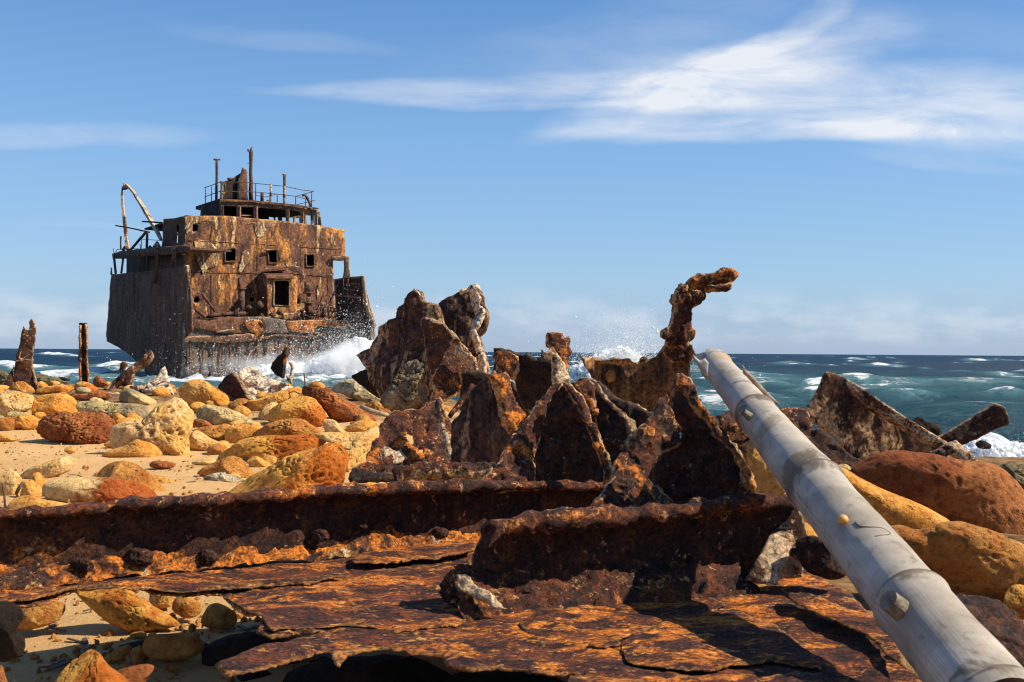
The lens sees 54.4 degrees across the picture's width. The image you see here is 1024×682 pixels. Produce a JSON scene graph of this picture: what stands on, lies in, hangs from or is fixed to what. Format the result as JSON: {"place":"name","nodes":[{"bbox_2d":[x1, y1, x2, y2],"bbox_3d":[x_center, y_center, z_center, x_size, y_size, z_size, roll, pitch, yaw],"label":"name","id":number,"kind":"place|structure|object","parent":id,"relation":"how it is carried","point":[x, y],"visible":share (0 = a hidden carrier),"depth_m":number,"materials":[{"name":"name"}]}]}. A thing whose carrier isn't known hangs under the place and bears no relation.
{"place":"outdoors","nodes":[
{"label":"outdoors","id":0,"kind":"place"},
{"bbox_2d":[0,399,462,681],"bbox_3d":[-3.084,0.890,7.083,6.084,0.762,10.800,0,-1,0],"label":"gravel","id":1,"kind":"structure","parent":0,"point":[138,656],"depth_m":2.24,"materials":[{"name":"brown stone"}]},
{"bbox_2d":[0,348,1023,445],"bbox_3d":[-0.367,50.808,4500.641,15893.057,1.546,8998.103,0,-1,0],"label":"sea","id":2,"kind":"structure","parent":0,"point":[946,393],"depth_m":57.66,"materials":[{"name":"liquid"}]},
{"bbox_2d":[106,146,375,378],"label":"ship wreck","id":3,"kind":"object","parent":2,"relation":"in","point":[194,284],"visible":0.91,"depth_m":60.41,"materials":[{"name":"paint"}]},
{"bbox_2d":[44,259,487,378],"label":"wave spray","id":4,"kind":"object","parent":2,"relation":"on","point":[347,362],"visible":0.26,"depth_m":46.40,"materials":[{"name":"liquid"}]},
{"bbox_2d":[491,275,749,381],"bbox_3d":[3.006,-0.448,32.928,10.704,4.628,7.294,1,-1,-25],"label":"wave spray","id":5,"kind":"object","parent":2,"relation":"on","point":[619,352],"visible":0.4,"depth_m":32.66,"materials":[{"name":"liquid"}]},
{"bbox_2d":[913,417,941,435],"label":"rock","id":6,"kind":"object","parent":2,"relation":"in","point":[934,428],"visible":0.68,"depth_m":9.53,"materials":[{"name":"stone"}]},
{"bbox_2d":[975,440,991,448],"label":"rock","id":7,"kind":"object","parent":2,"relation":"in","point":[981,444],"visible":1,"depth_m":13.96,"materials":[{"name":"stone"}]},
{"bbox_2d":[963,433,1023,456],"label":"wave spray","id":8,"kind":"object","parent":2,"relation":"on","point":[1007,449],"visible":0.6,"depth_m":14.24,"materials":[{"name":"liquid"}]},
{"bbox_2d":[0,384,1023,681],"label":"beach","id":9,"kind":"structure","parent":0,"point":[92,626],"depth_m":2.56,"materials":[{"name":"sand"}]},
{"bbox_2d":[0,417,16,430],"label":"cobble","id":10,"kind":"object","parent":9,"relation":"on","point":[7,423],"visible":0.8,"depth_m":8.58,"materials":[{"name":"brown stone"}]},
{"bbox_2d":[0,469,21,495],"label":"boulder","id":11,"kind":"object","parent":9,"relation":"on","point":[11,479],"visible":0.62,"depth_m":5.06,"materials":[{"name":"stone"}]},
{"bbox_2d":[0,601,24,661],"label":"boulder","id":12,"kind":"object","parent":9,"relation":"on","point":[12,642],"visible":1,"depth_m":1.67,"materials":[{"name":"stone"}]},
{"bbox_2d":[0,390,33,416],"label":"boulder","id":13,"kind":"object","parent":9,"relation":"on","point":[14,400],"visible":0.81,"depth_m":9.22,"materials":[{"name":"stone"}]},
{"bbox_2d":[1,318,38,389],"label":"steel stump","id":14,"kind":"object","parent":9,"relation":"on","point":[23,370],"visible":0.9,"depth_m":11.19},
{"bbox_2d":[9,381,34,391],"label":"boulder","id":15,"kind":"object","parent":9,"relation":"on","point":[23,386],"visible":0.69,"depth_m":10.99,"materials":[{"name":"brown stone"}]},
{"bbox_2d":[12,414,39,429],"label":"boulder","id":16,"kind":"object","parent":9,"relation":"on","point":[26,421],"visible":0.88,"depth_m":8.63,"materials":[{"name":"orange stone"}]},
{"bbox_2d":[20,479,41,496],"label":"boulder","id":17,"kind":"object","parent":9,"relation":"on","point":[31,487],"visible":0.67,"depth_m":4.97,"materials":[{"name":"stone"}]},
{"bbox_2d":[7,495,67,508],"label":"boulder","id":18,"kind":"object","parent":9,"relation":"on","point":[22,501],"visible":0.5,"depth_m":4.57,"materials":[{"name":"stone"}]},
{"bbox_2d":[32,472,46,487],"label":"boulder","id":19,"kind":"object","parent":9,"relation":"on","point":[39,479],"visible":0.48,"depth_m":5.40,"materials":[{"name":"stone"}]},
{"bbox_2d":[18,601,65,630],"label":"boulder","id":20,"kind":"object","parent":9,"relation":"on","point":[41,616],"visible":0.66,"depth_m":2.30,"materials":[{"name":"brown stone"}]},
{"bbox_2d":[21,456,76,478],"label":"boulder","id":21,"kind":"object","parent":9,"relation":"on","point":[56,467],"visible":0.82,"depth_m":5.88,"materials":[{"name":"stone"}]},
{"bbox_2d":[35,374,70,383],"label":"rock","id":22,"kind":"object","parent":9,"relation":"on","point":[42,377],"visible":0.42,"depth_m":14.92,"materials":[{"name":"stone"}]},
{"bbox_2d":[29,393,77,414],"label":"boulder","id":23,"kind":"object","parent":9,"relation":"on","point":[46,404],"visible":0.59,"depth_m":9.32,"materials":[{"name":"stone"}]},
{"bbox_2d":[35,385,73,394],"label":"boulder","id":24,"kind":"object","parent":9,"relation":"on","point":[55,389],"visible":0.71,"depth_m":10.86,"materials":[{"name":"orange stone"}]},
{"bbox_2d":[36,411,115,443],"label":"boulder","id":25,"kind":"object","parent":9,"relation":"on","point":[82,427],"visible":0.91,"depth_m":7.97,"materials":[{"name":"red stone"}]},
{"bbox_2d":[78,323,89,382],"bbox_3d":[-5.172,0.171,12.033,0.133,0.787,0.203,1,-1,-23],"label":"channel post","id":26,"kind":"object","parent":9,"relation":"on","point":[84,372],"visible":0.88,"depth_m":12.01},
{"bbox_2d":[74,381,97,390],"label":"boulder","id":27,"kind":"object","parent":9,"relation":"on","point":[86,384],"visible":0.56,"depth_m":11.28,"materials":[{"name":"orange stone"}]},
{"bbox_2d":[69,390,111,400],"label":"boulder","id":28,"kind":"object","parent":9,"relation":"on","point":[101,394],"visible":0.69,"depth_m":10.31,"materials":[{"name":"red stone"}]},
{"bbox_2d":[55,649,127,681],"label":"boulder","id":29,"kind":"object","parent":9,"relation":"on","point":[90,665],"visible":1,"depth_m":1.83,"materials":[{"name":"orange stone"}]},
{"bbox_2d":[42,477,157,502],"bbox_3d":[-2.013,0.738,4.850,0.560,0.151,0.169,0,-1,0],"label":"boulder","id":30,"kind":"object","parent":9,"relation":"on","point":[93,489],"visible":0.69,"depth_m":4.79,"materials":[{"name":"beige stone"}]},
{"bbox_2d":[93,376,107,387],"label":"boulder","id":31,"kind":"object","parent":9,"relation":"on","point":[98,381],"visible":0.92,"depth_m":11.96,"materials":[{"name":"red stone"}]},
{"bbox_2d":[76,401,148,417],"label":"boulder","id":32,"kind":"object","parent":9,"relation":"on","point":[110,409],"visible":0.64,"depth_m":9.19,"materials":[{"name":"grey stone"}]},
{"bbox_2d":[104,645,131,663],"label":"stone","id":33,"kind":"object","parent":9,"relation":"on","point":[119,654],"visible":0.97,"depth_m":2.08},
{"bbox_2d":[76,588,178,632],"bbox_3d":[-0.902,0.625,2.333,0.248,0.116,0.078,0,-1,0],"label":"boulder","id":34,"kind":"object","parent":9,"relation":"on","point":[129,611],"visible":0.87,"depth_m":2.30,"materials":[{"name":"orange stone"}]},
{"bbox_2d":[103,350,153,390],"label":"leaning beam","id":35,"kind":"structure","parent":9,"relation":"on","point":[125,377],"depth_m":11.63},
{"bbox_2d":[97,461,166,491],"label":"boulder","id":36,"kind":"object","parent":9,"relation":"on","point":[129,471],"visible":0.51,"depth_m":5.21,"materials":[{"name":"brown stone"}]},
{"bbox_2d":[101,439,162,457],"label":"boulder","id":37,"kind":"object","parent":9,"relation":"on","point":[137,448],"visible":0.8,"depth_m":7.11,"materials":[{"name":"stone"}]},
{"bbox_2d":[118,664,153,681],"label":"boulder","id":38,"kind":"object","parent":9,"relation":"on","point":[139,673],"visible":0.88,"depth_m":1.88,"materials":[{"name":"red stone"}]},
{"bbox_2d":[119,388,156,404],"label":"boulder","id":39,"kind":"object","parent":9,"relation":"on","point":[128,395],"visible":0.76,"depth_m":10.01,"materials":[{"name":"grey stone"}]},
{"bbox_2d":[109,397,193,455],"bbox_3d":[-2.678,0.662,7.417,0.652,0.488,0.304,0,-1,0],"label":"boulder","id":40,"kind":"object","parent":9,"relation":"on","point":[166,427],"visible":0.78,"depth_m":7.31,"materials":[{"name":"stone"}]},
{"bbox_2d":[142,366,173,394],"bbox_3d":[-3.844,0.437,10.826,0.336,0.332,0.137,1,-1,-16],"label":"pointed plate","id":41,"kind":"object","parent":9,"relation":"on","point":[161,379],"visible":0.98,"depth_m":10.81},
{"bbox_2d":[152,387,170,395],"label":"cobble","id":42,"kind":"object","parent":9,"relation":"on","point":[160,391],"visible":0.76,"depth_m":10.73,"materials":[{"name":"stone"}]},
{"bbox_2d":[149,594,175,608],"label":"stone","id":43,"kind":"object","parent":9,"relation":"on","point":[162,602],"visible":0.61,"depth_m":2.50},
{"bbox_2d":[149,461,175,468],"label":"stone","id":44,"kind":"object","parent":9,"relation":"on","point":[161,464],"visible":1,"depth_m":6.47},
{"bbox_2d":[142,633,204,660],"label":"boulder","id":45,"kind":"object","parent":9,"relation":"on","point":[174,647],"visible":1,"depth_m":2.07,"materials":[{"name":"brown stone"}]},
{"bbox_2d":[11,423,348,669],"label":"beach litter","id":46,"kind":"object","parent":9,"relation":"on","point":[58,663],"visible":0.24,"depth_m":2.22,"materials":[{"name":"brown plant"}]},
{"bbox_2d":[172,596,202,618],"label":"stone","id":47,"kind":"object","parent":9,"relation":"on","point":[188,607],"visible":0.91,"depth_m":2.40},
{"bbox_2d":[193,419,211,427],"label":"stone","id":48,"kind":"object","parent":9,"relation":"on","point":[197,423],"visible":0.8,"depth_m":8.77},
{"bbox_2d":[178,379,229,405],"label":"boulder","id":49,"kind":"object","parent":9,"relation":"on","point":[195,390],"visible":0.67,"depth_m":9.98,"materials":[{"name":"stone"}]},
{"bbox_2d":[192,458,215,464],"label":"stone","id":50,"kind":"object","parent":9,"relation":"on","point":[205,461],"visible":0.88,"depth_m":6.67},
{"bbox_2d":[189,431,229,450],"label":"boulder","id":51,"kind":"object","parent":9,"relation":"on","point":[199,441],"visible":0.69,"depth_m":7.53,"materials":[{"name":"stone"}]},
{"bbox_2d":[192,424,230,439],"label":"boulder","id":52,"kind":"object","parent":9,"relation":"on","point":[216,432],"visible":0.85,"depth_m":8.11,"materials":[{"name":"brown stone"}]},
{"bbox_2d":[207,443,227,454],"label":"cobble","id":53,"kind":"object","parent":9,"relation":"on","point":[216,449],"visible":0.69,"depth_m":7.32,"materials":[{"name":"brown stone"}]},
{"bbox_2d":[201,603,236,628],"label":"stone","id":54,"kind":"object","parent":9,"relation":"on","point":[217,615],"visible":0.98,"depth_m":2.31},
{"bbox_2d":[203,472,243,481],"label":"stone","id":55,"kind":"object","parent":9,"relation":"on","point":[222,476],"visible":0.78,"depth_m":5.77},
{"bbox_2d":[196,404,253,424],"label":"boulder","id":56,"kind":"object","parent":9,"relation":"on","point":[214,414],"visible":0.77,"depth_m":8.86,"materials":[{"name":"grey stone"}]},
{"bbox_2d":[197,456,253,477],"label":"boulder","id":57,"kind":"object","parent":9,"relation":"on","point":[231,464],"visible":0.63,"depth_m":6.00,"materials":[{"name":"brown stone"}]},
{"bbox_2d":[228,398,247,409],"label":"stone","id":58,"kind":"object","parent":9,"relation":"on","point":[232,405],"visible":0.64,"depth_m":9.68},
{"bbox_2d":[224,423,259,442],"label":"boulder","id":59,"kind":"object","parent":9,"relation":"on","point":[235,433],"visible":0.75,"depth_m":7.98,"materials":[{"name":"stone"}]},
{"bbox_2d":[233,405,250,415],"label":"cobble","id":60,"kind":"object","parent":9,"relation":"on","point":[243,410],"visible":0.59,"depth_m":9.42,"materials":[{"name":"stone"}]},
{"bbox_2d":[237,670,270,681],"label":"boulder","id":61,"kind":"object","parent":9,"relation":"on","point":[252,676],"visible":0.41,"depth_m":1.98,"materials":[{"name":"stone"}]},
{"bbox_2d":[218,365,292,399],"bbox_3d":[-2.719,0.454,10.448,0.817,0.406,0.411,0,-1,0],"label":"crusted plate","id":62,"kind":"object","parent":9,"relation":"on","point":[247,382],"visible":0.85,"depth_m":10.45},
{"bbox_2d":[201,631,314,666],"bbox_3d":[-0.537,0.680,2.092,0.239,0.130,0.145,0,-1,0],"label":"boulder","id":63,"kind":"object","parent":9,"relation":"on","point":[213,653],"visible":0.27,"depth_m":2.06,"materials":[{"name":"stone"}]},
{"bbox_2d":[247,456,269,466],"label":"stone","id":64,"kind":"object","parent":9,"relation":"on","point":[255,461],"visible":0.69,"depth_m":6.48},
{"bbox_2d":[257,402,277,419],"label":"boulder","id":65,"kind":"object","parent":9,"relation":"on","point":[263,412],"visible":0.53,"depth_m":9.24,"materials":[{"name":"stone"}]},
{"bbox_2d":[218,434,325,460],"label":"boulder","id":66,"kind":"object","parent":9,"relation":"on","point":[278,447],"visible":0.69,"depth_m":6.91,"materials":[{"name":"orange stone"}]},
{"bbox_2d":[243,386,301,410],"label":"boulder","id":67,"kind":"object","parent":9,"relation":"on","point":[278,397],"visible":0.76,"depth_m":9.67,"materials":[{"name":"stone"}]},
{"bbox_2d":[271,345,293,384],"bbox_3d":[-2.586,0.274,11.192,0.329,0.450,0.079,0,-1,30],"label":"steel fragment","id":68,"kind":"object","parent":9,"relation":"on","point":[278,365],"visible":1,"depth_m":11.16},
{"bbox_2d":[252,418,323,436],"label":"boulder","id":69,"kind":"object","parent":9,"relation":"on","point":[290,426],"visible":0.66,"depth_m":7.81,"materials":[{"name":"brown stone"}]},
{"bbox_2d":[229,441,348,492],"bbox_3d":[-1.133,0.651,4.902,0.656,0.318,0.240,0,-1,0],"label":"boulder","id":70,"kind":"object","parent":9,"relation":"on","point":[326,464],"visible":0.73,"depth_m":4.84,"materials":[{"name":"orange stone"}]},
{"bbox_2d":[267,396,326,426],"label":"boulder","id":71,"kind":"object","parent":9,"relation":"on","point":[310,410],"visible":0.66,"depth_m":8.87,"materials":[{"name":"orange stone"}]},
{"bbox_2d":[322,419,345,431],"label":"stone","id":72,"kind":"object","parent":9,"relation":"on","point":[330,425],"visible":0.77,"depth_m":8.51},
{"bbox_2d":[302,386,376,421],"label":"boulder","id":73,"kind":"object","parent":9,"relation":"on","point":[335,407],"visible":0.83,"depth_m":9.06,"materials":[{"name":"red stone"}]},
{"bbox_2d":[315,426,378,471],"bbox_3d":[-1.050,0.700,6.325,0.370,0.313,0.240,0,-1,26],"label":"boulder","id":74,"kind":"object","parent":9,"relation":"on","point":[357,446],"visible":0.6,"depth_m":6.26,"materials":[{"name":"stone"}]},
{"bbox_2d":[331,379,365,398],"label":"boulder","id":75,"kind":"object","parent":9,"relation":"on","point":[349,388],"visible":0.73,"depth_m":10.43,"materials":[{"name":"stone"}]},
{"bbox_2d":[344,420,376,431],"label":"stone","id":76,"kind":"object","parent":9,"relation":"on","point":[360,426],"visible":0.63,"depth_m":8.54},
{"bbox_2d":[351,369,379,397],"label":"boulder","id":77,"kind":"object","parent":9,"relation":"on","point":[360,378],"visible":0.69,"depth_m":7.14,"materials":[{"name":"stone"}]},
{"bbox_2d":[283,654,449,681],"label":"boulder","id":78,"kind":"object","parent":9,"relation":"on","point":[386,668],"visible":0.92,"depth_m":1.93,"materials":[{"name":"stone"}]},
{"bbox_2d":[353,390,380,402],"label":"boulder","id":79,"kind":"object","parent":9,"relation":"on","point":[365,396],"visible":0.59,"depth_m":9.94,"materials":[{"name":"grey stone"}]},
{"bbox_2d":[348,468,393,482],"bbox_3d":[-0.485,0.473,3.497,0.172,0.051,0.068,0,-1,0],"label":"rust sheet","id":80,"kind":"object","parent":9,"relation":"on","point":[358,475],"visible":0.91,"depth_m":3.48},
{"bbox_2d":[359,404,388,416],"bbox_3d":[-1.051,0.533,7.595,0.228,0.101,0.039,0,-1,0],"label":"driftwood stick","id":81,"kind":"object","parent":9,"relation":"on","point":[372,411],"visible":0.95,"depth_m":7.58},
{"bbox_2d":[365,401,390,411],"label":"boulder","id":82,"kind":"object","parent":9,"relation":"on","point":[376,405],"visible":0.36,"depth_m":9.62,"materials":[{"name":"brown stone"}]},
{"bbox_2d":[349,397,451,475],"bbox_3d":[-0.414,0.374,3.997,0.429,0.311,0.323,0,-1,0],"label":"jagged plate","id":83,"kind":"object","parent":9,"relation":"on","point":[427,426],"visible":0.84,"depth_m":3.97,"materials":[{"name":"metal"}]},
{"bbox_2d":[448,383,474,418],"bbox_3d":[-0.217,0.257,4.282,0.131,0.151,0.041,1,-1,-23],"label":"rusty rod","id":84,"kind":"object","parent":83,"relation":"on","point":[460,402],"visible":0.9,"depth_m":4.28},
{"bbox_2d":[380,359,426,411],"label":"boulder","id":85,"kind":"object","parent":9,"relation":"on","point":[405,389],"visible":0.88,"depth_m":6.84,"materials":[{"name":"stone"}]},
{"bbox_2d":[356,283,489,410],"bbox_3d":[-0.512,0.056,7.085,1.033,0.958,0.725,0,-1,44],"label":"twin peak plate","id":86,"kind":"object","parent":9,"relation":"on","point":[419,328],"visible":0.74,"depth_m":7.02,"materials":[{"name":"metal"}]},
{"bbox_2d":[392,461,495,480],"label":"angle beam","id":87,"kind":"structure","parent":9,"relation":"on","point":[424,470],"depth_m":2.91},
{"bbox_2d":[430,335,478,401],"bbox_3d":[-0.318,0.161,5.605,0.279,0.394,0.256,0,-1,0],"label":"edged plate","id":88,"kind":"object","parent":9,"relation":"on","point":[458,358],"visible":0.87,"depth_m":5.56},
{"bbox_2d":[0,478,921,681],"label":"hull sheet","id":89,"kind":"object","parent":9,"relation":"on","point":[558,578],"visible":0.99,"depth_m":1.92,"materials":[{"name":"metal"}]},
{"bbox_2d":[482,377,636,493],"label":"steel peak","id":90,"kind":"structure","parent":89,"relation":"on","point":[558,434],"depth_m":2.69,"materials":[{"name":"metal"}]},
{"bbox_2d":[586,373,756,507],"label":"steel peak","id":91,"kind":"structure","parent":89,"relation":"on","point":[659,460],"depth_m":2.23,"materials":[{"name":"metal"}]},
{"bbox_2d":[796,535,845,579],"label":"boulder","id":92,"kind":"object","parent":89,"relation":"on","point":[815,557],"visible":0.72,"depth_m":1.93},
{"bbox_2d":[693,348,1023,681],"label":"bamboo pole","id":93,"kind":"object","parent":89,"relation":"on","point":[931,625],"visible":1,"depth_m":1.49,"materials":[{"name":"grey plant"}]},
{"bbox_2d":[450,371,525,463],"bbox_3d":[-0.113,0.298,3.638,0.340,0.380,0.121,0,-1,35],"label":"flanged frame","id":94,"kind":"object","parent":9,"relation":"on","point":[488,419],"visible":0.9,"depth_m":3.63,"materials":[{"name":"metal"}]},
{"bbox_2d":[459,369,530,426],"bbox_3d":[-0.086,0.326,5.218,0.402,0.354,0.078,0,-1,17],"label":"buried plate","id":95,"kind":"object","parent":9,"relation":"on","point":[474,377],"visible":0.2,"depth_m":5.23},
{"bbox_2d":[492,332,571,410],"bbox_3d":[0.113,0.151,4.803,0.292,0.390,0.568,1,-1,-41],"label":"dark frame","id":96,"kind":"object","parent":9,"relation":"on","point":[534,379],"visible":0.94,"depth_m":4.85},
{"bbox_2d":[573,379,651,451],"bbox_3d":[0.334,0.248,3.316,0.355,0.254,0.058,0,-1,17],"label":"buried plate","id":97,"kind":"object","parent":9,"relation":"on","point":[639,415],"visible":0.14,"depth_m":3.28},
{"bbox_2d":[581,267,738,420],"bbox_3d":[0.533,0.043,3.671,0.577,0.629,0.233,0,-1,0],"label":"hooked steel","id":98,"kind":"object","parent":9,"relation":"on","point":[644,382],"visible":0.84,"depth_m":3.64,"materials":[{"name":"brown metal"}]},
{"bbox_2d":[747,440,807,522],"bbox_3d":[0.775,0.411,2.898,0.214,0.288,0.136,0,-1,0],"label":"boulder","id":99,"kind":"object","parent":9,"relation":"on","point":[766,480],"visible":0.23,"depth_m":2.84,"materials":[{"name":"stone"}]},
{"bbox_2d":[731,428,862,466],"bbox_3d":[1.175,0.555,4.093,0.339,0.386,0.616,1,-1,-33],"label":"rust sheet","id":100,"kind":"object","parent":9,"relation":"on","point":[825,444],"visible":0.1,"depth_m":4.07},
{"bbox_2d":[715,407,812,440],"bbox_3d":[1.060,0.358,4.229,0.427,0.158,0.156,0,-1,0],"label":"rust sheet","id":101,"kind":"object","parent":100,"relation":"on","point":[799,418],"visible":0.36,"depth_m":4.17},
{"bbox_2d":[804,371,946,459],"bbox_3d":[1.789,0.419,4.822,0.747,0.541,0.285,0,-1,0],"label":"slanted plate","id":102,"kind":"object","parent":9,"relation":"on","point":[853,419],"visible":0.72,"depth_m":4.88,"materials":[{"name":"metal"}]},
{"bbox_2d":[840,466,948,528],"bbox_3d":[1.136,0.515,2.996,0.413,0.280,0.167,0,-1,0],"label":"boulder","id":103,"kind":"object","parent":9,"relation":"on","point":[890,508],"visible":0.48,"depth_m":2.93,"materials":[{"name":"stone"}]},
{"bbox_2d":[850,450,1023,534],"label":"boulder","id":104,"kind":"object","parent":9,"relation":"on","point":[988,495],"visible":0.61,"depth_m":3.52,"materials":[{"name":"red stone"}]},
{"bbox_2d":[929,440,978,460],"bbox_3d":[1.956,0.499,4.427,0.215,0.118,0.091,0,-1,0],"label":"angle scrap","id":105,"kind":"object","parent":9,"relation":"on","point":[955,449],"visible":0.71,"depth_m":4.40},
{"bbox_2d":[890,521,1023,601],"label":"boulder","id":106,"kind":"object","parent":9,"relation":"on","point":[962,557],"visible":0.69,"depth_m":2.37,"materials":[{"name":"brown stone"}]},
{"bbox_2d":[938,403,1009,444],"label":"short beam","id":107,"kind":"structure","parent":9,"relation":"on","point":[987,420],"depth_m":5.09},
{"bbox_2d":[956,593,1023,667],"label":"boulder","id":108,"kind":"object","parent":9,"relation":"on","point":[1000,622],"visible":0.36,"depth_m":1.54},
{"bbox_2d":[999,463,1023,488],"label":"rock","id":109,"kind":"object","parent":9,"relation":"on","point":[1015,472],"visible":0.45,"depth_m":5.73,"materials":[{"name":"stone"}]},
{"bbox_2d":[1003,584,1023,619],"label":"stone","id":110,"kind":"object","parent":9,"relation":"on","point":[1014,597],"visible":0.79,"depth_m":1.88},
{"bbox_2d":[0,0,1023,355],"label":"sky","id":111,"kind":"structure","parent":0,"point":[858,165],"materials":[{"name":"blue"}]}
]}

